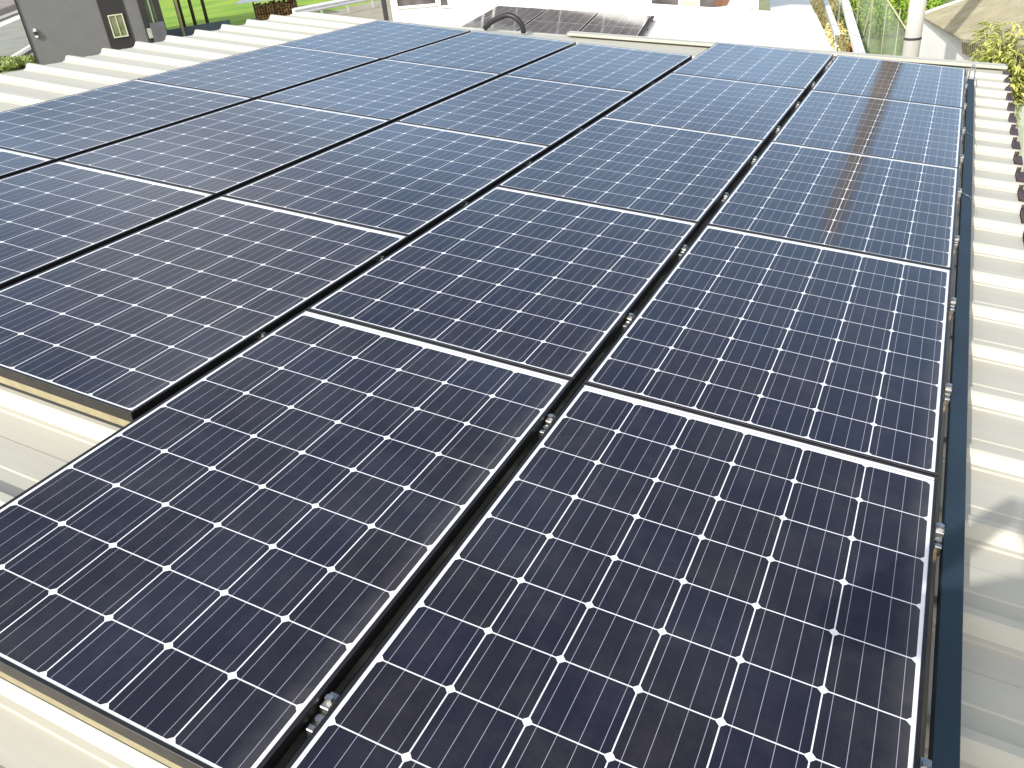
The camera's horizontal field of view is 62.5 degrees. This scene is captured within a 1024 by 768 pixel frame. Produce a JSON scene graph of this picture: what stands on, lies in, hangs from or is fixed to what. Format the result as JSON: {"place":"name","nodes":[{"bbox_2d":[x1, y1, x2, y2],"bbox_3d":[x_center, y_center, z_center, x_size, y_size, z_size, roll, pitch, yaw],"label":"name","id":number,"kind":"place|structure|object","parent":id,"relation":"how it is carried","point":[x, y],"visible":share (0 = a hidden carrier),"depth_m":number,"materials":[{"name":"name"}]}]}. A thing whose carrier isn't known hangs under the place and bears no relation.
{"place":"outdoors","nodes":[
{"label":"outdoors","id":0,"kind":"place"},
{"bbox_2d":[0,0,14,8],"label":"side lane","id":1,"kind":"structure","parent":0,"point":[4,3],"depth_m":96.58,"materials":[{"name":"concrete"}]},
{"bbox_2d":[0,5,16,15],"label":"roadside ditch","id":2,"kind":"object","parent":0,"point":[7,10],"visible":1,"depth_m":83.06,"materials":[{"name":"grey concrete"}]},
{"bbox_2d":[0,14,29,57],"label":"road","id":3,"kind":"structure","parent":0,"point":[13,38],"depth_m":52.65,"materials":[{"name":"grey asphalt"}]},
{"bbox_2d":[0,15,19,26],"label":"road edge line","id":4,"kind":"object","parent":3,"relation":"on","point":[8,21],"depth_m":68.02,"materials":[{"name":"paint"}]},
{"bbox_2d":[11,45,29,56],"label":"road edge line","id":5,"kind":"object","parent":3,"relation":"on","point":[21,50],"depth_m":44.71,"materials":[{"name":"paint"}]},
{"bbox_2d":[152,0,377,29],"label":"meadow","id":6,"kind":"structure","parent":0,"point":[231,11],"depth_m":54.39,"materials":[{"name":"green plant"}]},
{"bbox_2d":[176,0,185,26],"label":"pole","id":7,"kind":"object","parent":6,"relation":"on","point":[181,13],"depth_m":43.65,"materials":[{"name":"metal"}]},
{"bbox_2d":[187,0,196,24],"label":"pole","id":8,"kind":"object","parent":6,"relation":"on","point":[192,12],"depth_m":44.87,"materials":[{"name":"metal"}]},
{"bbox_2d":[167,20,230,36],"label":"wall","id":9,"kind":"structure","parent":6,"relation":"on","point":[211,26],"depth_m":43.13,"materials":[{"name":"grey concrete"}]},
{"bbox_2d":[200,0,208,22],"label":"pole","id":10,"kind":"object","parent":6,"relation":"on","point":[204,11],"depth_m":44.75,"materials":[{"name":"metal"}]},
{"bbox_2d":[235,0,296,19],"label":"firewood shelter","id":11,"kind":"object","parent":6,"relation":"on","point":[245,1],"visible":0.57,"depth_m":46.04,"materials":[{"name":"brown wood"}]},
{"bbox_2d":[255,0,297,19],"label":"firewood","id":12,"kind":"object","parent":6,"relation":"on","point":[266,10],"visible":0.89,"depth_m":46.52,"materials":[{"name":"brown wood"}]},
{"bbox_2d":[325,0,392,20],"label":"gravel path","id":13,"kind":"structure","parent":0,"point":[366,10],"depth_m":45.22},
{"bbox_2d":[292,0,373,13],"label":"guardrail","id":14,"kind":"object","parent":13,"relation":"on","point":[323,6],"visible":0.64,"depth_m":43.56,"materials":[{"name":"white metal"}]},
{"bbox_2d":[0,0,954,73],"bbox_3d":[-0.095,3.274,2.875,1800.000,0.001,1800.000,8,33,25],"label":"ground","id":15,"kind":"structure","parent":0,"point":[888,46],"depth_m":23.17,"materials":[{"name":"soil"}]},
{"bbox_2d":[0,55,23,70],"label":"weed clump","id":16,"kind":"object","parent":15,"relation":"on","point":[8,63],"visible":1,"depth_m":37.16,"materials":[{"name":"green plant"}]},
{"bbox_2d":[0,10,31,71],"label":"kerb","id":17,"kind":"structure","parent":15,"relation":"on","point":[28,50],"depth_m":69.95,"materials":[{"name":"concrete"}]},
{"bbox_2d":[18,54,35,67],"bbox_3d":[-21.869,-14.500,37.880,1.550,0.599,0.946,8,33,25],"label":"weed clump","id":18,"kind":"object","parent":15,"relation":"on","point":[28,58],"visible":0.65,"depth_m":37.57,"materials":[{"name":"green plant"}]},
{"bbox_2d":[14,0,167,64],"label":"grey house","id":19,"kind":"structure","parent":15,"relation":"on","point":[57,31],"depth_m":37.87,"materials":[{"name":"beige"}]},
{"bbox_2d":[107,13,128,37],"bbox_3d":[-17.865,-16.249,38.299,0.640,0.962,0.059,-18,31,-19],"label":"window","id":20,"kind":"structure","parent":19,"relation":"in","point":[117,23],"depth_m":38.28,"materials":[{"name":"beige"}]},
{"bbox_2d":[143,0,156,22],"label":"large window","id":21,"kind":"structure","parent":19,"relation":"in","point":[148,5],"depth_m":38.61,"materials":[{"name":"grey"}]},
{"bbox_2d":[173,0,185,36],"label":"pole","id":22,"kind":"object","parent":15,"relation":"on","point":[179,18],"visible":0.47,"depth_m":41.62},
{"bbox_2d":[0,12,1023,767],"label":"shed building","id":23,"kind":"structure","parent":15,"relation":"on","point":[40,440],"depth_m":2.50,"materials":[{"name":"beige metal"}]},
{"bbox_2d":[0,376,129,427],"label":"support bar","id":24,"kind":"object","parent":23,"relation":"on","point":[66,404],"depth_m":2.46,"materials":[{"name":"beige metal"}]},
{"bbox_2d":[0,671,181,767],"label":"support bar","id":25,"kind":"object","parent":23,"relation":"on","point":[96,725],"depth_m":1.57,"materials":[{"name":"beige metal"}]},
{"bbox_2d":[483,13,525,33],"bbox_3d":[-0.077,-3.497,8.164,0.464,0.189,0.082,15,34,20],"label":"cable conduit","id":26,"kind":"object","parent":23,"relation":"attached to","point":[500,17],"visible":1,"depth_m":8.11,"materials":[{"name":"black plastic"}]},
{"bbox_2d":[283,65,829,767],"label":"mounting rail","id":27,"kind":"object","parent":23,"relation":"attached to","point":[507,479],"visible":0.02,"depth_m":2.07,"materials":[{"name":"grey metal"}]},
{"bbox_2d":[0,309,572,767],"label":"solar panel","id":28,"kind":"object","parent":27,"relation":"on","point":[228,563],"visible":1,"depth_m":1.94,"materials":[{"name":"blue glass"}]},
{"bbox_2d":[306,692,339,737],"bbox_3d":[-0.350,0.613,1.563,0.020,0.050,0.084,15,34,20],"label":"panel clamp","id":29,"kind":"object","parent":27,"relation":"on","point":[329,701],"visible":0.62,"depth_m":1.56,"materials":[{"name":"silver metal"}]},
{"bbox_2d":[307,186,697,388],"bbox_3d":[0.055,-0.465,3.292,0.983,0.036,1.467,15,34,20],"label":"solar panel","id":30,"kind":"object","parent":27,"relation":"on","point":[557,286],"visible":0.87,"depth_m":3.13,"materials":[{"name":"blue glass"}]},
{"bbox_2d":[539,414,555,438],"bbox_3d":[0.099,0.120,2.378,0.020,0.050,0.084,15,34,21],"label":"panel clamp","id":31,"kind":"object","parent":27,"relation":"attached to","point":[550,419],"visible":0.68,"depth_m":2.37,"materials":[{"name":"silver metal"}]},
{"bbox_2d":[622,313,634,331],"bbox_3d":[0.403,-0.212,2.925,0.020,0.050,0.084,15,34,21],"label":"panel clamp","id":32,"kind":"object","parent":27,"relation":"attached to","point":[630,317],"visible":0.66,"depth_m":2.92,"materials":[{"name":"silver metal"}]},
{"bbox_2d":[497,117,764,228],"bbox_3d":[0.685,-1.156,4.431,0.983,0.036,1.467,15,34,20],"label":"solar panel","id":33,"kind":"object","parent":27,"relation":"on","point":[685,174],"visible":0.85,"depth_m":4.31,"materials":[{"name":"blue glass"}]},
{"bbox_2d":[678,245,687,259],"bbox_3d":[0.701,-0.538,3.465,0.020,0.050,0.084,15,34,20],"label":"panel clamp","id":34,"kind":"object","parent":27,"relation":"attached to","point":[684,249],"visible":0.7,"depth_m":3.46,"materials":[{"name":"silver metal"}]},
{"bbox_2d":[603,73,805,144],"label":"solar panel","id":35,"kind":"object","parent":27,"relation":"on","point":[735,108],"visible":0.88,"depth_m":5.47,"materials":[{"name":"blue glass"}]},
{"bbox_2d":[720,192,728,205],"bbox_3d":[1.017,-0.883,4.035,0.020,0.050,0.084,15,34,21],"label":"panel clamp","id":36,"kind":"object","parent":27,"relation":"attached to","point":[726,195],"visible":0.62,"depth_m":4.03,"materials":[{"name":"silver metal"}]},
{"bbox_2d":[671,42,833,92],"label":"solar panel","id":37,"kind":"object","parent":27,"relation":"on","point":[770,66],"visible":0.89,"depth_m":6.63,"materials":[{"name":"blue glass"}]},
{"bbox_2d":[750,156,756,166],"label":"panel clamp","id":38,"kind":"object","parent":27,"relation":"attached to","point":[754,159],"visible":0.65,"depth_m":4.55,"materials":[{"name":"silver metal"}]},
{"bbox_2d":[928,79,973,767],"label":"edge trim","id":39,"kind":"structure","parent":23,"relation":"attached to","point":[944,735],"depth_m":2.06,"materials":[{"name":"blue metal"}]},
{"bbox_2d":[968,64,975,79],"bbox_3d":[3.619,-2.451,6.633,0.051,0.069,0.306,15,34,20],"label":"wire loop","id":40,"kind":"object","parent":39,"relation":"attached to","point":[974,72],"visible":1,"depth_m":6.65,"materials":[{"name":"grey"}]},
{"label":"mounting rail","id":41,"kind":"object","parent":23,"relation":"attached to","visible":0},
{"bbox_2d":[0,148,54,178],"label":"solar panel","id":42,"kind":"object","parent":41,"relation":"on","point":[12,162],"visible":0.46,"depth_m":4.13,"materials":[{"name":"blue glass"}]},
{"bbox_2d":[0,79,252,161],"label":"solar panel","id":43,"kind":"object","parent":41,"relation":"on","point":[60,129],"visible":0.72,"depth_m":4.87,"materials":[{"name":"blue glass"}]},
{"bbox_2d":[138,44,380,99],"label":"solar panel","id":44,"kind":"object","parent":41,"relation":"on","point":[260,73],"visible":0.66,"depth_m":5.97,"materials":[{"name":"blue glass"}]},
{"bbox_2d":[278,20,470,59],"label":"solar panel","id":45,"kind":"object","parent":41,"relation":"on","point":[382,39],"visible":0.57,"depth_m":7.13,"materials":[{"name":"blue glass"}]},
{"bbox_2d":[421,0,832,50],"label":"building","id":46,"kind":"structure","parent":15,"relation":"on","point":[790,23],"depth_m":16.36,"materials":[{"name":"white metal"}]},
{"bbox_2d":[639,16,653,35],"bbox_3d":[0.886,-6.465,15.184,3.070,0.078,2.920,8,33,10],"label":"panel stand","id":47,"kind":"object","parent":46,"relation":"on","point":[645,28],"visible":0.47,"depth_m":15.03,"materials":[{"name":"grey metal"}]},
{"bbox_2d":[461,17,530,30],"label":"solar panel","id":48,"kind":"object","parent":47,"relation":"on","point":[503,24],"visible":0.41,"depth_m":14.79,"materials":[{"name":"brown glass"}]},
{"bbox_2d":[479,6,546,20],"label":"solar panel","id":49,"kind":"object","parent":47,"relation":"on","point":[525,13],"visible":0.75,"depth_m":16.03,"materials":[{"name":"brown glass"}]},
{"bbox_2d":[518,20,585,34],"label":"solar panel","id":50,"kind":"object","parent":47,"relation":"on","point":[563,28],"visible":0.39,"depth_m":14.69,"materials":[{"name":"brown glass"}]},
{"bbox_2d":[533,9,597,24],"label":"solar panel","id":51,"kind":"object","parent":47,"relation":"on","point":[570,16],"visible":0.77,"depth_m":15.75,"materials":[{"name":"brown glass"}]},
{"bbox_2d":[580,24,642,35],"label":"solar panel","id":52,"kind":"object","parent":47,"relation":"on","point":[619,30],"visible":0.5,"depth_m":14.62,"materials":[{"name":"brown glass"}]},
{"bbox_2d":[588,12,650,27],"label":"solar panel","id":53,"kind":"object","parent":47,"relation":"on","point":[620,19],"visible":0.77,"depth_m":15.56,"materials":[{"name":"brown glass"}]},
{"bbox_2d":[810,0,838,28],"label":"flowering shrub","id":54,"kind":"object","parent":15,"relation":"on","point":[818,7],"visible":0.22,"depth_m":21.32,"materials":[{"name":"yellow plant"}]},
{"bbox_2d":[819,0,839,50],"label":"slotted beam","id":55,"kind":"structure","parent":15,"relation":"on","point":[834,28],"depth_m":16.93,"materials":[{"name":"white metal"}]},
{"bbox_2d":[824,20,850,51],"bbox_3d":[7.152,-7.446,18.908,0.762,1.317,1.714,8,33,25],"label":"flowering shrub","id":56,"kind":"object","parent":15,"relation":"on","point":[842,42],"visible":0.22,"depth_m":18.55,"materials":[{"name":"yellow plant"}]},
{"bbox_2d":[834,0,861,38],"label":"garden bush","id":57,"kind":"object","parent":15,"relation":"on","point":[842,17],"visible":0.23,"depth_m":22.15,"materials":[{"name":"green plant"}]},
{"bbox_2d":[837,0,864,52],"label":"slotted beam","id":58,"kind":"structure","parent":15,"relation":"on","point":[855,38],"depth_m":14.98,"materials":[{"name":"white metal"}]},
{"bbox_2d":[850,0,909,38],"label":"garden bush","id":59,"kind":"object","parent":15,"relation":"on","point":[877,23],"visible":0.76,"depth_m":22.73,"materials":[{"name":"green plant"}]},
{"bbox_2d":[856,0,905,54],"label":"net fence","id":60,"kind":"object","parent":15,"relation":"on","point":[884,23],"visible":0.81,"depth_m":21.05,"materials":[{"name":"green"}]},
{"bbox_2d":[861,0,907,22],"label":"garden bush","id":61,"kind":"object","parent":15,"relation":"on","point":[887,10],"visible":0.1,"depth_m":24.94,"materials":[{"name":"green plant"}]},
{"bbox_2d":[902,0,926,56],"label":"utility pole","id":62,"kind":"object","parent":15,"relation":"on","point":[914,27],"visible":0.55,"depth_m":11.54,"materials":[{"name":"metal"}]},
{"bbox_2d":[903,0,942,31],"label":"garden bush","id":63,"kind":"object","parent":15,"relation":"on","point":[932,4],"visible":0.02,"depth_m":20.39,"materials":[{"name":"green plant"}]},
{"bbox_2d":[901,0,949,21],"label":"garden bush","id":64,"kind":"object","parent":15,"relation":"on","point":[928,1],"visible":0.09,"depth_m":24.11,"materials":[{"name":"green plant"}]},
{"bbox_2d":[919,0,1023,171],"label":"old house","id":65,"kind":"structure","parent":15,"relation":"on","point":[948,29],"depth_m":13.48,"materials":[{"name":"white paint"}]},
{"bbox_2d":[969,19,1023,127],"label":"bamboo like plant","id":66,"kind":"object","parent":15,"relation":"on","point":[988,52],"visible":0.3,"depth_m":11.65,"materials":[{"name":"green plant"}]},
{"bbox_2d":[1018,130,1023,189],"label":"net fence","id":67,"kind":"object","parent":15,"relation":"on","point":[1022,141],"visible":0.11,"depth_m":11.07,"materials":[{"name":"green"}]},
{"bbox_2d":[381,0,758,22],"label":"white house","id":68,"kind":"structure","parent":0,"point":[415,11],"depth_m":19.16,"materials":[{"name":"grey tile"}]},
{"bbox_2d":[395,0,438,8],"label":"window","id":69,"kind":"structure","parent":68,"relation":"in","point":[400,4],"depth_m":19.24,"materials":[{"name":"white glass"}]},
{"bbox_2d":[438,0,450,7],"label":"window","id":70,"kind":"structure","parent":68,"relation":"in","point":[442,3],"depth_m":19.09,"materials":[{"name":"white glass"}]},
{"bbox_2d":[649,0,680,4],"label":"window","id":71,"kind":"structure","parent":68,"relation":"in","point":[670,2],"depth_m":18.03,"materials":[{"name":"white glass"}]},
{"bbox_2d":[698,0,725,7],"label":"window","id":72,"kind":"structure","parent":68,"relation":"in","point":[702,3],"depth_m":17.85,"materials":[{"name":"white glass"}]},
{"bbox_2d":[919,76,965,757],"bbox_3d":[2.046,-0.743,3.892,0.019,0.018,7.480,15,34,20],"label":"mounting rail","id":73,"kind":"object","parent":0,"point":[924,712],"visible":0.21,"depth_m":1.98,"materials":[{"name":"metal"}]},
{"bbox_2d":[285,383,937,767],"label":"solar panel","id":74,"kind":"object","parent":73,"relation":"on","point":[621,581],"visible":1,"depth_m":1.75,"materials":[{"name":"blue glass"}]},
{"bbox_2d":[584,224,951,476],"bbox_3d":[0.974,-0.214,2.935,0.983,0.036,1.467,15,34,20],"label":"solar panel","id":75,"kind":"object","parent":73,"relation":"on","point":[837,349],"visible":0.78,"depth_m":2.76,"materials":[{"name":"blue glass"}]},
{"bbox_2d":[707,141,958,268],"bbox_3d":[1.604,-0.904,4.075,0.983,0.036,1.467,15,34,20],"label":"solar panel","id":76,"kind":"object","parent":73,"relation":"on","point":[899,209],"visible":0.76,"depth_m":3.94,"materials":[{"name":"blue glass"}]},
{"bbox_2d":[771,90,962,167],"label":"solar panel","id":77,"kind":"object","parent":73,"relation":"on","point":[906,130],"visible":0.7,"depth_m":5.12,"materials":[{"name":"blue glass"}]},
{"bbox_2d":[811,55,965,107],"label":"solar panel","id":78,"kind":"object","parent":73,"relation":"on","point":[906,81],"visible":0.77,"depth_m":6.27,"materials":[{"name":"blue glass"}]},
{"bbox_2d":[919,756,931,767],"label":"panel clamp","id":79,"kind":"object","parent":73,"relation":"attached to","point":[925,762],"visible":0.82,"depth_m":1.48,"materials":[{"name":"silver metal"}]},
{"bbox_2d":[933,523,944,556],"bbox_3d":[1.015,0.368,2.011,0.020,0.050,0.084,15,34,20],"label":"panel clamp","id":80,"kind":"object","parent":73,"relation":"attached to","point":[939,533],"visible":0.84,"depth_m":2.01,"materials":[{"name":"silver metal"}]},
{"bbox_2d":[943,383,951,406],"bbox_3d":[1.322,0.032,2.567,0.020,0.050,0.084,15,34,20],"label":"panel clamp","id":81,"kind":"object","parent":73,"relation":"attached to","point":[947,391],"visible":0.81,"depth_m":2.56,"materials":[{"name":"silver metal"}]},
{"bbox_2d":[949,297,955,316],"bbox_3d":[1.609,-0.283,3.087,0.020,0.050,0.084,15,34,21],"label":"panel clamp","id":82,"kind":"object","parent":73,"relation":"attached to","point":[952,305],"visible":0.75,"depth_m":3.08,"materials":[{"name":"silver metal"}]},
{"bbox_2d":[954,235,959,250],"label":"panel clamp","id":83,"kind":"object","parent":73,"relation":"attached to","point":[956,239],"visible":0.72,"depth_m":3.61,"materials":[{"name":"silver metal"}]},
{"bbox_2d":[957,188,961,200],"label":"panel clamp","id":84,"kind":"object","parent":73,"relation":"attached to","point":[959,192],"visible":0.77,"depth_m":4.16,"materials":[{"name":"silver metal"}]},
{"bbox_2d":[959,154,963,165],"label":"panel clamp","id":85,"kind":"object","parent":73,"relation":"attached to","point":[961,159],"visible":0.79,"depth_m":4.65,"materials":[{"name":"silver metal"}]},
{"bbox_2d":[961,127,965,137],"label":"panel clamp","id":86,"kind":"object","parent":73,"relation":"attached to","point":[963,131],"visible":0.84,"depth_m":5.15,"materials":[{"name":"silver metal"}]},
{"label":"mounting rail","id":87,"kind":"object","parent":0,"visible":0},
{"bbox_2d":[0,196,408,421],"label":"solar panel","id":88,"kind":"object","parent":87,"relation":"on","point":[132,327],"visible":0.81,"depth_m":2.93,"materials":[{"name":"blue glass"}]},
{"bbox_2d":[223,121,549,241],"bbox_3d":[-0.550,-1.060,4.214,0.983,0.037,1.467,15,34,21],"label":"solar panel","id":89,"kind":"object","parent":87,"relation":"on","point":[412,181],"visible":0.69,"depth_m":4.08,"materials":[{"name":"blue glass"}]},
{"bbox_2d":[397,75,634,149],"bbox_3d":[0.081,-1.750,5.354,0.983,0.036,1.467,15,34,20],"label":"solar panel","id":90,"kind":"object","parent":87,"relation":"on","point":[552,114],"visible":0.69,"depth_m":5.25,"materials":[{"name":"blue glass"}]},
{"bbox_2d":[506,43,691,95],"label":"solar panel","id":91,"kind":"object","parent":87,"relation":"on","point":[637,71],"visible":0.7,"depth_m":6.40,"materials":[{"name":"blue glass"}]},
{"label":"mounting rail","id":92,"kind":"object","parent":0,"visible":0},
{"bbox_2d":[0,161,215,288],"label":"solar panel","id":93,"kind":"object","parent":92,"relation":"on","point":[56,213],"visible":0.79,"depth_m":3.61,"materials":[{"name":"blue glass"}]},
{"bbox_2d":[61,99,390,197],"bbox_3d":[-1.469,-1.312,4.571,0.983,0.037,1.467,15,34,21],"label":"solar panel","id":94,"kind":"object","parent":92,"relation":"on","point":[222,152],"visible":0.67,"depth_m":4.45,"materials":[{"name":"blue glass"}]},
{"bbox_2d":[258,59,500,122],"bbox_3d":[-0.839,-2.002,5.710,0.983,0.036,1.467,15,34,20],"label":"solar panel","id":95,"kind":"object","parent":92,"relation":"on","point":[391,90],"visible":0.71,"depth_m":5.61,"materials":[{"name":"blue glass"}]},
{"bbox_2d":[386,31,575,75],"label":"solar panel","id":96,"kind":"object","parent":92,"relation":"on","point":[501,54],"visible":0.73,"depth_m":6.76,"materials":[{"name":"blue glass"}]}
]}

